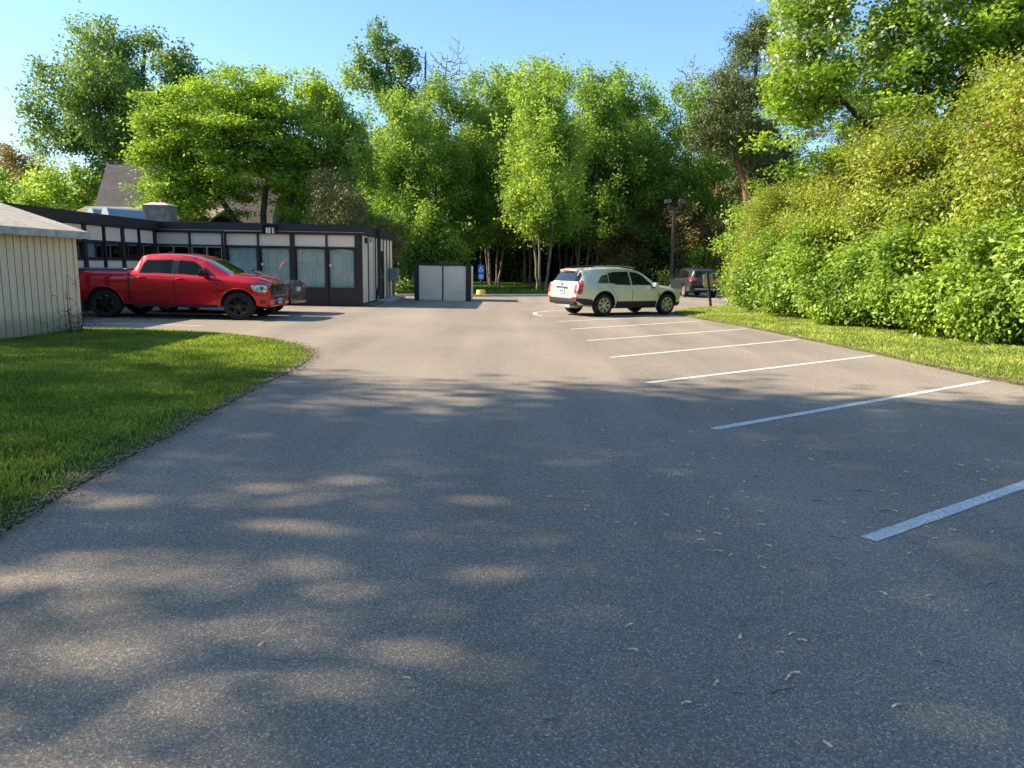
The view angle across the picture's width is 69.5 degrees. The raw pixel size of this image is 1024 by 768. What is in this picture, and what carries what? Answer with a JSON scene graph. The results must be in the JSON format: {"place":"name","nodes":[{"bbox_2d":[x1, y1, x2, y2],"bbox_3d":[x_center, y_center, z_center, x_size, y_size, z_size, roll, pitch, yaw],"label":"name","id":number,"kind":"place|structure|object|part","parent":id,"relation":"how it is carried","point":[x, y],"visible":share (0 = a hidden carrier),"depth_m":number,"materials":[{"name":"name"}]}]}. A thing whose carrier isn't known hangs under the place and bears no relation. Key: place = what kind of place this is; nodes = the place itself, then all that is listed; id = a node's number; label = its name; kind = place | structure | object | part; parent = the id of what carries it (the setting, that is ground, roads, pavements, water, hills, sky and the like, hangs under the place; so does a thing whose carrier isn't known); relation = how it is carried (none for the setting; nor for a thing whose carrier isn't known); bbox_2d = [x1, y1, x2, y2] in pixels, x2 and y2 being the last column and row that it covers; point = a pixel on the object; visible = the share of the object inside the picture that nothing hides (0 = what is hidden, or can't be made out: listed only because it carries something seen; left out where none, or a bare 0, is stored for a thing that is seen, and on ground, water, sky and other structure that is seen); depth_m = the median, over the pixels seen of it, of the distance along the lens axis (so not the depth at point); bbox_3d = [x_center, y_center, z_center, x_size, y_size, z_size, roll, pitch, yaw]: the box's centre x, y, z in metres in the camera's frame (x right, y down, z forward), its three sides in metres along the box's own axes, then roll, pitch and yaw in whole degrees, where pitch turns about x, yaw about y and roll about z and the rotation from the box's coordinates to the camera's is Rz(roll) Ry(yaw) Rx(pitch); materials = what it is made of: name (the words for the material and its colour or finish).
{"place":"outdoors","nodes":[
{"label":"outdoors","id":0,"kind":"place"},
{"bbox_2d":[0,327,310,535],"bbox_3d":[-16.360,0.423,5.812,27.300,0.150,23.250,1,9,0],"label":"lawn","id":1,"kind":"structure","parent":0,"point":[35,499],"depth_m":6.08,"materials":[{"name":"plant"}]},
{"bbox_2d":[0,203,89,339],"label":"shed","id":2,"kind":"structure","parent":1,"relation":"on","point":[38,254],"depth_m":14.67,"materials":[{"name":"beige metal"}]},
{"bbox_2d":[22,275,109,333],"bbox_3d":[-8.948,-1.608,15.021,0.618,1.224,2.719,1,9,0],"label":"bare shrub","id":3,"kind":"object","parent":1,"relation":"on","point":[69,321],"visible":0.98,"depth_m":15.19,"materials":[{"name":"brown plant"}]},
{"bbox_2d":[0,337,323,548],"bbox_3d":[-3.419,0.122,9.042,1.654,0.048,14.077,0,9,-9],"label":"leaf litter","id":4,"kind":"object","parent":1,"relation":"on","point":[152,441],"visible":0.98,"depth_m":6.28,"materials":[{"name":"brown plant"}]},
{"bbox_2d":[0,202,404,310],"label":"office building","id":5,"kind":"structure","parent":0,"point":[337,265],"depth_m":27.59,"materials":[{"name":"concrete"}]},
{"bbox_2d":[76,241,83,257],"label":"window","id":6,"kind":"structure","parent":5,"relation":"in","point":[79,244],"depth_m":22.63,"materials":[{"name":"black glass"}]},
{"bbox_2d":[87,208,101,213],"bbox_3d":[-16.215,-6.664,29.341,0.700,0.600,1.000,9,12,39],"label":"roof duct","id":7,"kind":"object","parent":5,"relation":"on","point":[95,210],"visible":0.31,"depth_m":28.92,"materials":[{"name":"silver metal"}]},
{"bbox_2d":[87,241,103,257],"bbox_3d":[-13.278,-4.246,23.404,0.140,0.510,0.940,1,9,0],"label":"window","id":8,"kind":"structure","parent":5,"relation":"in","point":[95,249],"depth_m":23.48,"materials":[{"name":"glass"}]},
{"bbox_2d":[106,243,121,258],"bbox_3d":[-13.240,-4.426,24.520,0.070,0.510,0.940,1,9,0],"label":"window","id":9,"kind":"structure","parent":5,"relation":"in","point":[114,250],"depth_m":24.60,"materials":[{"name":"black glass"}]},
{"bbox_2d":[101,207,145,218],"bbox_3d":[-15.188,-6.575,28.900,0.700,0.600,1.400,9,12,39],"label":"roof duct","id":10,"kind":"object","parent":5,"relation":"on","point":[133,213],"visible":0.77,"depth_m":28.66,"materials":[{"name":"silver metal"}]},
{"bbox_2d":[125,244,138,258],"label":"window","id":11,"kind":"structure","parent":5,"relation":"in","point":[132,252],"depth_m":25.72,"materials":[{"name":"black glass"}]},
{"bbox_2d":[141,244,153,256],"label":"window","id":12,"kind":"structure","parent":5,"relation":"in","point":[145,249],"depth_m":26.74,"materials":[{"name":"black glass"}]},
{"bbox_2d":[142,199,176,221],"bbox_3d":[-15.472,-7.474,32.467,1.160,1.240,0.840,1,9,0],"label":"hvac unit","id":13,"kind":"object","parent":5,"relation":"on","point":[161,210],"visible":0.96,"depth_m":32.09,"materials":[{"name":"metal"}]},
{"bbox_2d":[157,245,188,253],"bbox_3d":[-12.680,-4.782,27.702,1.197,0.800,0.070,1,9,0],"label":"window","id":14,"kind":"structure","parent":5,"relation":"in","point":[157,245],"depth_m":27.61,"materials":[{"name":"metal"}]},
{"bbox_2d":[191,246,221,258],"bbox_3d":[-11.429,-4.761,27.702,1.147,0.800,0.070,1,9,0],"label":"window","id":15,"kind":"structure","parent":5,"relation":"in","point":[191,246],"depth_m":27.62,"materials":[{"name":"metal"}]},
{"bbox_2d":[227,247,257,269],"bbox_3d":[-10.108,-4.405,27.809,1.147,1.490,0.175,1,9,0],"label":"window","id":16,"kind":"structure","parent":5,"relation":"in","point":[245,257],"depth_m":27.78,"materials":[{"name":"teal glass"}]},
{"bbox_2d":[259,247,290,278],"bbox_3d":[-8.882,-4.384,27.809,1.147,1.490,0.175,1,9,0],"label":"window","id":17,"kind":"structure","parent":5,"relation":"in","point":[276,260],"depth_m":27.80,"materials":[{"name":"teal glass"}]},
{"bbox_2d":[295,248,325,287],"bbox_3d":[-7.555,-4.361,27.809,1.147,1.490,0.175,1,9,0],"label":"window","id":18,"kind":"structure","parent":5,"relation":"in","point":[310,263],"depth_m":27.82,"materials":[{"name":"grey glass"}]},
{"bbox_2d":[328,248,354,288],"bbox_3d":[-6.396,-4.340,27.809,1.012,1.490,0.175,1,9,0],"label":"window","id":19,"kind":"structure","parent":5,"relation":"in","point":[341,275],"depth_m":27.83,"materials":[{"name":"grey glass"}]},
{"bbox_2d":[380,252,382,297],"bbox_3d":[-5.674,-4.696,31.849,0.110,1.990,1.030,1,9,0],"label":"door","id":20,"kind":"structure","parent":5,"relation":"in","point":[381,287],"depth_m":32.13,"materials":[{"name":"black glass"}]},
{"bbox_2d":[0,0,984,247],"label":"sky","id":21,"kind":"structure","parent":0,"point":[658,36],"materials":[{"name":"blue"}]},
{"bbox_2d":[0,291,1023,767],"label":"parking lot","id":22,"kind":"structure","parent":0,"point":[376,503],"depth_m":4.15,"materials":[{"name":"grey asphalt"}]},
{"bbox_2d":[105,323,201,325],"bbox_3d":[-10.175,-1.545,18.873,4.610,0.001,0.108,2,9,4],"label":"parking line","id":23,"kind":"object","parent":22,"relation":"on","point":[151,324],"visible":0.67,"depth_m":18.81,"materials":[{"name":"paint"}]},
{"bbox_2d":[120,313,221,315],"bbox_3d":[-10.065,-2.089,22.254,4.806,0.001,0.108,1,9,3],"label":"parking line","id":24,"kind":"object","parent":22,"relation":"on","point":[174,314],"visible":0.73,"depth_m":22.25,"materials":[{"name":"paint"}]},
{"bbox_2d":[78,252,288,319],"bbox_3d":[-9.692,-2.909,21.533,5.924,1.870,2.480,1,9,1],"label":"pickup truck","id":25,"kind":"object","parent":22,"relation":"on","point":[148,283],"visible":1,"depth_m":20.59,"materials":[{"name":"red paint"}]},
{"bbox_2d":[159,267,305,312],"bbox_3d":[-9.224,-3.050,23.740,4.855,1.462,2.160,2,9,4],"label":"sedan car","id":26,"kind":"object","parent":22,"relation":"on","point":[296,291],"visible":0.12,"depth_m":23.40,"materials":[{"name":"metal"}]},
{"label":"rear window","id":27,"kind":"part","parent":26,"relation":"part of","materials":[{"name":"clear glass"}]},
{"bbox_2d":[413,263,472,300],"bbox_3d":[-3.107,-4.754,34.353,2.640,1.655,2.275,1,9,0],"label":"bin enclosure","id":28,"kind":"object","parent":22,"relation":"on","point":[443,282],"visible":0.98,"depth_m":33.28,"materials":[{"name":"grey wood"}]},
{"bbox_2d":[544,713,555,718],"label":"leaf","id":29,"kind":"object","parent":22,"relation":"on","point":[550,715],"visible":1,"depth_m":2.73,"materials":[{"name":"green plant"}]},
{"bbox_2d":[395,289,720,296],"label":"kerb","id":30,"kind":"structure","parent":22,"relation":"on","point":[490,295],"depth_m":38.90,"materials":[{"name":"concrete"}]},
{"bbox_2d":[557,316,667,321],"bbox_3d":[3.623,-2.133,24.007,5.849,0.001,0.113,-6,12,-39],"label":"parking line","id":31,"kind":"object","parent":22,"relation":"on","point":[618,318],"visible":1,"depth_m":23.92,"materials":[{"name":"paint"}]},
{"bbox_2d":[548,265,679,315],"bbox_3d":[3.713,-3.334,26.131,4.830,1.706,2.260,-5,11,-31],"label":"crossover car","id":32,"kind":"object","parent":22,"relation":"on","point":[600,290],"visible":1,"depth_m":25.07,"materials":[{"name":"white metal"}]},
{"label":"rear window","id":33,"kind":"part","parent":32,"relation":"part of","materials":[{"name":"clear glass"}]},
{"bbox_2d":[577,321,694,328],"bbox_3d":[3.791,-1.731,21.534,5.999,0.001,0.112,-7,12,-41],"label":"parking line","id":34,"kind":"object","parent":22,"relation":"on","point":[631,325],"visible":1,"depth_m":21.15,"materials":[{"name":"paint"}]},
{"bbox_2d":[587,329,739,340],"bbox_3d":[4.128,-1.265,18.686,6.338,0.001,0.113,-7,12,-39],"label":"parking line","id":35,"kind":"object","parent":22,"relation":"on","point":[664,334],"visible":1,"depth_m":18.49,"materials":[{"name":"paint"}]},
{"bbox_2d":[664,199,685,278],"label":"lamp post","id":36,"kind":"object","parent":22,"relation":"on","point":[680,201],"visible":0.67,"depth_m":45.95,"materials":[{"name":"metal"}]},
{"bbox_2d":[667,267,719,296],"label":"dark crossover","id":37,"kind":"object","parent":22,"relation":"on","point":[685,281],"visible":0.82,"depth_m":41.94,"materials":[{"name":"grey paint"}]},
{"bbox_2d":[694,271,716,277],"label":"rear window","id":38,"kind":"structure","parent":37,"relation":"in","point":[697,273],"depth_m":41.64,"materials":[{"name":"black glass"}]},
{"bbox_2d":[611,339,796,357],"bbox_3d":[4.339,-0.780,15.699,6.549,0.001,0.113,-6,12,-39],"label":"parking line","id":39,"kind":"object","parent":22,"relation":"on","point":[699,348],"visible":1,"depth_m":15.22,"materials":[{"name":"paint"}]},
{"bbox_2d":[678,63,788,211],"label":"tree","id":40,"kind":"object","parent":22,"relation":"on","point":[730,97],"visible":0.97,"depth_m":45.65,"materials":[{"name":"green plant"}]},
{"bbox_2d":[694,7,811,239],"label":"pine tree","id":41,"kind":"object","parent":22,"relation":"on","point":[750,43],"visible":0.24,"depth_m":49.74,"materials":[{"name":"green plant"}]},
{"bbox_2d":[646,355,874,382],"bbox_3d":[4.591,-0.293,12.713,6.612,0.001,0.113,-6,11,-37],"label":"parking line","id":42,"kind":"object","parent":22,"relation":"on","point":[755,369],"visible":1,"depth_m":12.21,"materials":[{"name":"paint"}]},
{"bbox_2d":[711,380,989,429],"bbox_3d":[4.752,0.210,9.608,6.531,0.001,0.113,-6,11,-35],"label":"parking line","id":43,"kind":"object","parent":22,"relation":"on","point":[818,410],"visible":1,"depth_m":9.05,"materials":[{"name":"paint"}]},
{"bbox_2d":[786,26,932,216],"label":"pine tree","id":44,"kind":"object","parent":22,"relation":"on","point":[818,135],"visible":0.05,"depth_m":43.91,"materials":[{"name":"green plant"}]},
{"bbox_2d":[861,480,1023,540],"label":"parking line","id":45,"kind":"object","parent":22,"relation":"on","point":[892,530],"visible":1,"depth_m":5.14,"materials":[{"name":"paint"}]},
{"bbox_2d":[397,281,663,293],"bbox_3d":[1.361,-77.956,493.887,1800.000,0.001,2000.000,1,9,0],"label":"ground","id":46,"kind":"structure","parent":0,"point":[499,291],"depth_m":49.81,"materials":[{"name":"green plant"}]},
{"bbox_2d":[0,164,50,206],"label":"roadside tree","id":47,"kind":"object","parent":46,"relation":"on","point":[4,193],"visible":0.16,"depth_m":55.84,"materials":[{"name":"green plant"}]},
{"bbox_2d":[0,154,101,210],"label":"roadside tree","id":48,"kind":"object","parent":46,"relation":"on","point":[58,192],"visible":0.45,"depth_m":53.84,"materials":[{"name":"green plant"}]},
{"bbox_2d":[5,0,220,180],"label":"cottonwood tree","id":49,"kind":"object","parent":46,"relation":"on","point":[89,133],"visible":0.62,"depth_m":57.22,"materials":[{"name":"green plant"}]},
{"bbox_2d":[77,161,312,222],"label":"house","id":50,"kind":"structure","parent":46,"relation":"on","point":[111,194],"depth_m":48.51,"materials":[{"name":"grey"}]},
{"bbox_2d":[110,57,336,222],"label":"honeylocust tree","id":51,"kind":"object","parent":46,"relation":"on","point":[228,135],"visible":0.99,"depth_m":41.02,"materials":[{"name":"green plant"}]},
{"bbox_2d":[272,195,300,223],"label":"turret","id":52,"kind":"object","parent":46,"relation":"on","point":[275,219],"visible":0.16,"depth_m":45.52,"materials":[{"name":"green plant"}]},
{"bbox_2d":[277,55,385,224],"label":"birch tree","id":53,"kind":"object","parent":46,"relation":"on","point":[348,135],"visible":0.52,"depth_m":44.12,"materials":[{"name":"green plant"}]},
{"bbox_2d":[296,162,372,224],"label":"spruce shrub","id":54,"kind":"object","parent":46,"relation":"on","point":[334,205],"visible":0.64,"depth_m":39.72,"materials":[{"name":"green plant"}]},
{"bbox_2d":[366,212,409,264],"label":"young tree","id":55,"kind":"object","parent":46,"relation":"on","point":[397,243],"visible":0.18,"depth_m":40.75,"materials":[{"name":"green plant"}]},
{"bbox_2d":[363,201,413,281],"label":"maple sapling","id":56,"kind":"object","parent":46,"relation":"on","point":[395,213],"visible":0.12,"depth_m":48.72,"materials":[{"name":"green plant"}]},
{"bbox_2d":[346,14,439,283],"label":"dark leafed tree","id":57,"kind":"object","parent":46,"relation":"on","point":[403,62],"visible":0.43,"depth_m":57.25,"materials":[{"name":"green plant"}]},
{"bbox_2d":[353,81,450,273],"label":"birch tree","id":58,"kind":"object","parent":46,"relation":"on","point":[403,160],"visible":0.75,"depth_m":51.16,"materials":[{"name":"green plant"}]},
{"bbox_2d":[395,276,410,293],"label":"flower clump","id":59,"kind":"object","parent":46,"relation":"on","point":[400,286],"visible":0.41,"depth_m":38.74,"materials":[{"name":"green plant"}]},
{"bbox_2d":[365,119,441,281],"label":"birch tree","id":60,"kind":"object","parent":46,"relation":"on","point":[430,192],"depth_m":62.78,"materials":[{"name":"green plant"}]},
{"bbox_2d":[401,196,476,277],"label":"maple sapling","id":61,"kind":"object","parent":46,"relation":"on","point":[435,242],"visible":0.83,"depth_m":49.18,"materials":[{"name":"green plant"}]},
{"bbox_2d":[411,38,470,203],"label":"bare tree","id":62,"kind":"object","parent":46,"relation":"on","point":[456,72],"visible":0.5,"depth_m":60.65,"materials":[{"name":"plant"}]},
{"bbox_2d":[402,66,514,253],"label":"birch tree","id":63,"kind":"object","parent":46,"relation":"on","point":[455,195],"visible":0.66,"depth_m":53.94,"materials":[{"name":"green plant"}]},
{"bbox_2d":[476,265,485,293],"bbox_3d":[-1.625,-5.434,38.835,0.520,1.620,0.520,1,9,0],"label":"parking sign","id":64,"kind":"object","parent":46,"relation":"on","point":[481,273],"visible":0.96,"depth_m":38.73,"materials":[{"name":"blue metal"}]},
{"bbox_2d":[453,103,518,282],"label":"birch tree","id":65,"kind":"object","parent":46,"relation":"on","point":[507,242],"visible":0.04,"depth_m":65.63,"materials":[{"name":"green plant"}]},
{"bbox_2d":[434,55,538,285],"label":"birch tree","id":66,"kind":"object","parent":46,"relation":"on","point":[501,106],"visible":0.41,"depth_m":56.18,"materials":[{"name":"green plant"}]},
{"bbox_2d":[481,51,583,284],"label":"birch tree","id":67,"kind":"object","parent":46,"relation":"on","point":[539,70],"visible":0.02,"depth_m":60.05,"materials":[{"name":"green plant"}]},
{"bbox_2d":[484,53,599,290],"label":"birch tree","id":68,"kind":"object","parent":46,"relation":"on","point":[538,173],"visible":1,"depth_m":47.37,"materials":[{"name":"green plant"}]},
{"bbox_2d":[542,107,600,271],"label":"birch tree","id":69,"kind":"object","parent":46,"relation":"on","point":[565,264],"visible":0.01,"depth_m":65.78,"materials":[{"name":"brown plant"}]},
{"bbox_2d":[531,58,646,267],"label":"birch tree","id":70,"kind":"object","parent":46,"relation":"on","point":[592,92],"visible":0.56,"depth_m":52.86,"materials":[{"name":"green plant"}]},
{"bbox_2d":[564,93,623,266],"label":"birch tree","id":71,"kind":"object","parent":46,"relation":"on","point":[597,259],"visible":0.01,"depth_m":66.38,"materials":[{"name":"green plant"}]},
{"bbox_2d":[582,203,658,281],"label":"olive shrub","id":72,"kind":"object","parent":46,"relation":"on","point":[632,253],"visible":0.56,"depth_m":55.03,"materials":[{"name":"green plant"}]},
{"bbox_2d":[583,61,678,255],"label":"birch tree","id":73,"kind":"object","parent":46,"relation":"on","point":[631,109],"visible":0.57,"depth_m":54.46,"materials":[{"name":"green plant"}]},
{"bbox_2d":[598,89,681,274],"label":"birch tree","id":74,"kind":"object","parent":46,"relation":"on","point":[647,126],"visible":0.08,"depth_m":60.53,"materials":[{"name":"green plant"}]},
{"bbox_2d":[630,69,738,265],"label":"birch tree","id":75,"kind":"object","parent":46,"relation":"on","point":[689,180],"visible":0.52,"depth_m":54.31,"materials":[{"name":"green plant"}]},
{"bbox_2d":[649,243,722,285],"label":"green shrub","id":76,"kind":"object","parent":46,"relation":"on","point":[696,257],"visible":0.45,"depth_m":51.93,"materials":[{"name":"green plant"}]},
{"bbox_2d":[670,56,711,262],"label":"bare tree","id":77,"kind":"object","parent":46,"relation":"on","point":[690,79],"visible":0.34,"depth_m":56.97,"materials":[{"name":"brown plant"}]},
{"bbox_2d":[645,181,738,284],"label":"olive shrub","id":78,"kind":"object","parent":46,"relation":"on","point":[689,232],"visible":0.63,"depth_m":52.74,"materials":[{"name":"green plant"}]},
{"bbox_2d":[707,168,774,300],"bbox_3d":[11.280,-6.874,34.890,4.390,6.280,4.248,-4,10,-27],"label":"hedge sapling","id":79,"kind":"object","parent":46,"relation":"on","point":[722,247],"visible":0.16,"depth_m":34.76,"materials":[{"name":"green plant"}]},
{"bbox_2d":[673,305,1023,385],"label":"verge","id":80,"kind":"structure","parent":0,"point":[902,359],"depth_m":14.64,"materials":[{"name":"plant"}]},
{"bbox_2d":[703,272,712,305],"bbox_3d":[8.719,-4.171,32.648,0.420,1.570,0.120,-8,9,1],"label":"sign post","id":81,"kind":"object","parent":80,"relation":"on","point":[708,279],"visible":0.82,"depth_m":32.60,"materials":[{"name":"brown wood"}]},
{"bbox_2d":[726,254,754,307],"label":"shrub","id":82,"kind":"object","parent":80,"relation":"on","point":[731,302],"depth_m":30.67,"materials":[{"name":"green plant"}]},
{"bbox_2d":[718,175,822,307],"bbox_3d":[10.934,-5.762,30.027,4.773,5.557,4.476,6,10,27],"label":"tall shrub","id":83,"kind":"object","parent":80,"relation":"on","point":[773,201],"visible":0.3,"depth_m":29.44,"materials":[{"name":"green plant"}]},
{"bbox_2d":[717,222,832,311],"bbox_3d":[10.436,-4.379,27.996,4.455,3.499,5.070,-2,10,-17],"label":"shrub","id":84,"kind":"object","parent":80,"relation":"on","point":[741,289],"visible":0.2,"depth_m":27.85,"materials":[{"name":"green plant"}]},
{"bbox_2d":[751,213,867,318],"bbox_3d":[10.405,-4.006,25.257,4.074,3.637,4.648,8,11,36],"label":"shrub","id":85,"kind":"object","parent":80,"relation":"on","point":[775,288],"visible":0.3,"depth_m":24.60,"materials":[{"name":"green plant"}]},
{"bbox_2d":[749,139,898,312],"bbox_3d":[11.916,-5.608,27.042,5.788,6.239,5.546,-1,9,-11],"label":"tall shrub","id":86,"kind":"object","parent":80,"relation":"on","point":[796,186],"visible":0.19,"depth_m":26.01,"materials":[{"name":"green plant"}]},
{"bbox_2d":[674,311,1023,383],"bbox_3d":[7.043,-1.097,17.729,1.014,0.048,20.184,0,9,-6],"label":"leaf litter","id":87,"kind":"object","parent":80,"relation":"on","point":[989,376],"visible":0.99,"depth_m":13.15,"materials":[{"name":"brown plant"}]},
{"bbox_2d":[777,205,929,328],"bbox_3d":[10.823,-3.605,22.714,4.936,3.675,4.954,1,9,-3],"label":"shrub","id":88,"kind":"object","parent":80,"relation":"on","point":[819,304],"visible":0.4,"depth_m":21.85,"materials":[{"name":"green plant"}]},
{"bbox_2d":[730,0,1023,195],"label":"black locust tree","id":89,"kind":"object","parent":80,"relation":"on","point":[901,36],"visible":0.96,"depth_m":25.04,"materials":[{"name":"green plant"}]},
{"bbox_2d":[785,94,985,290],"bbox_3d":[12.101,-5.590,23.669,6.208,7.302,6.658,3,9,11],"label":"tall shrub","id":90,"kind":"object","parent":80,"relation":"on","point":[893,166],"visible":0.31,"depth_m":22.30,"materials":[{"name":"green plant"}]},
{"bbox_2d":[834,206,986,336],"bbox_3d":[11.304,-3.098,20.149,4.455,3.499,5.070,9,12,39],"label":"shrub","id":91,"kind":"object","parent":80,"relation":"on","point":[879,288],"visible":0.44,"depth_m":19.71,"materials":[{"name":"green plant"}]},
{"bbox_2d":[861,53,1023,331],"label":"tall shrub","id":92,"kind":"object","parent":80,"relation":"on","point":[979,115],"visible":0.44,"depth_m":19.98,"materials":[{"name":"green plant"}]},
{"bbox_2d":[888,191,1023,345],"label":"shrub","id":93,"kind":"object","parent":80,"relation":"on","point":[950,284],"visible":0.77,"depth_m":17.29,"materials":[{"name":"green plant"}]},
{"bbox_2d":[919,39,1023,337],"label":"tall shrub","id":94,"kind":"object","parent":80,"relation":"on","point":[1011,183],"visible":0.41,"depth_m":17.59,"materials":[{"name":"green plant"}]},
{"bbox_2d":[931,45,1023,216],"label":"tall shrub","id":95,"kind":"object","parent":80,"relation":"on","point":[986,58],"visible":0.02,"depth_m":22.54,"materials":[{"name":"green plant"}]},
{"bbox_2d":[954,214,1023,346],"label":"shrub","id":96,"kind":"object","parent":80,"relation":"on","point":[1009,291],"visible":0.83,"depth_m":16.12,"materials":[{"name":"green plant"}]},
{"label":"woodland floor","id":97,"kind":"structure","parent":0,"visible":0},
{"bbox_2d":[0,134,74,202],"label":"roadside tree","id":98,"kind":"object","parent":97,"relation":"on","point":[12,163],"visible":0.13,"depth_m":70.89,"materials":[{"name":"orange plant"}]},
{"bbox_2d":[94,145,963,284],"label":"woodland","id":99,"kind":"object","parent":97,"relation":"on","point":[512,267],"visible":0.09,"depth_m":68.97,"materials":[{"name":"green plant"}]},
{"bbox_2d":[676,151,744,221],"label":"woodland tree","id":100,"kind":"object","parent":97,"relation":"on","point":[723,191],"visible":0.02,"depth_m":70.43,"materials":[{"name":"green plant"}]},
{"bbox_2d":[777,150,823,198],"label":"woodland tree","id":101,"kind":"object","parent":97,"relation":"on","point":[803,175],"visible":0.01,"depth_m":71.63,"materials":[{"name":"green plant"}]}
]}

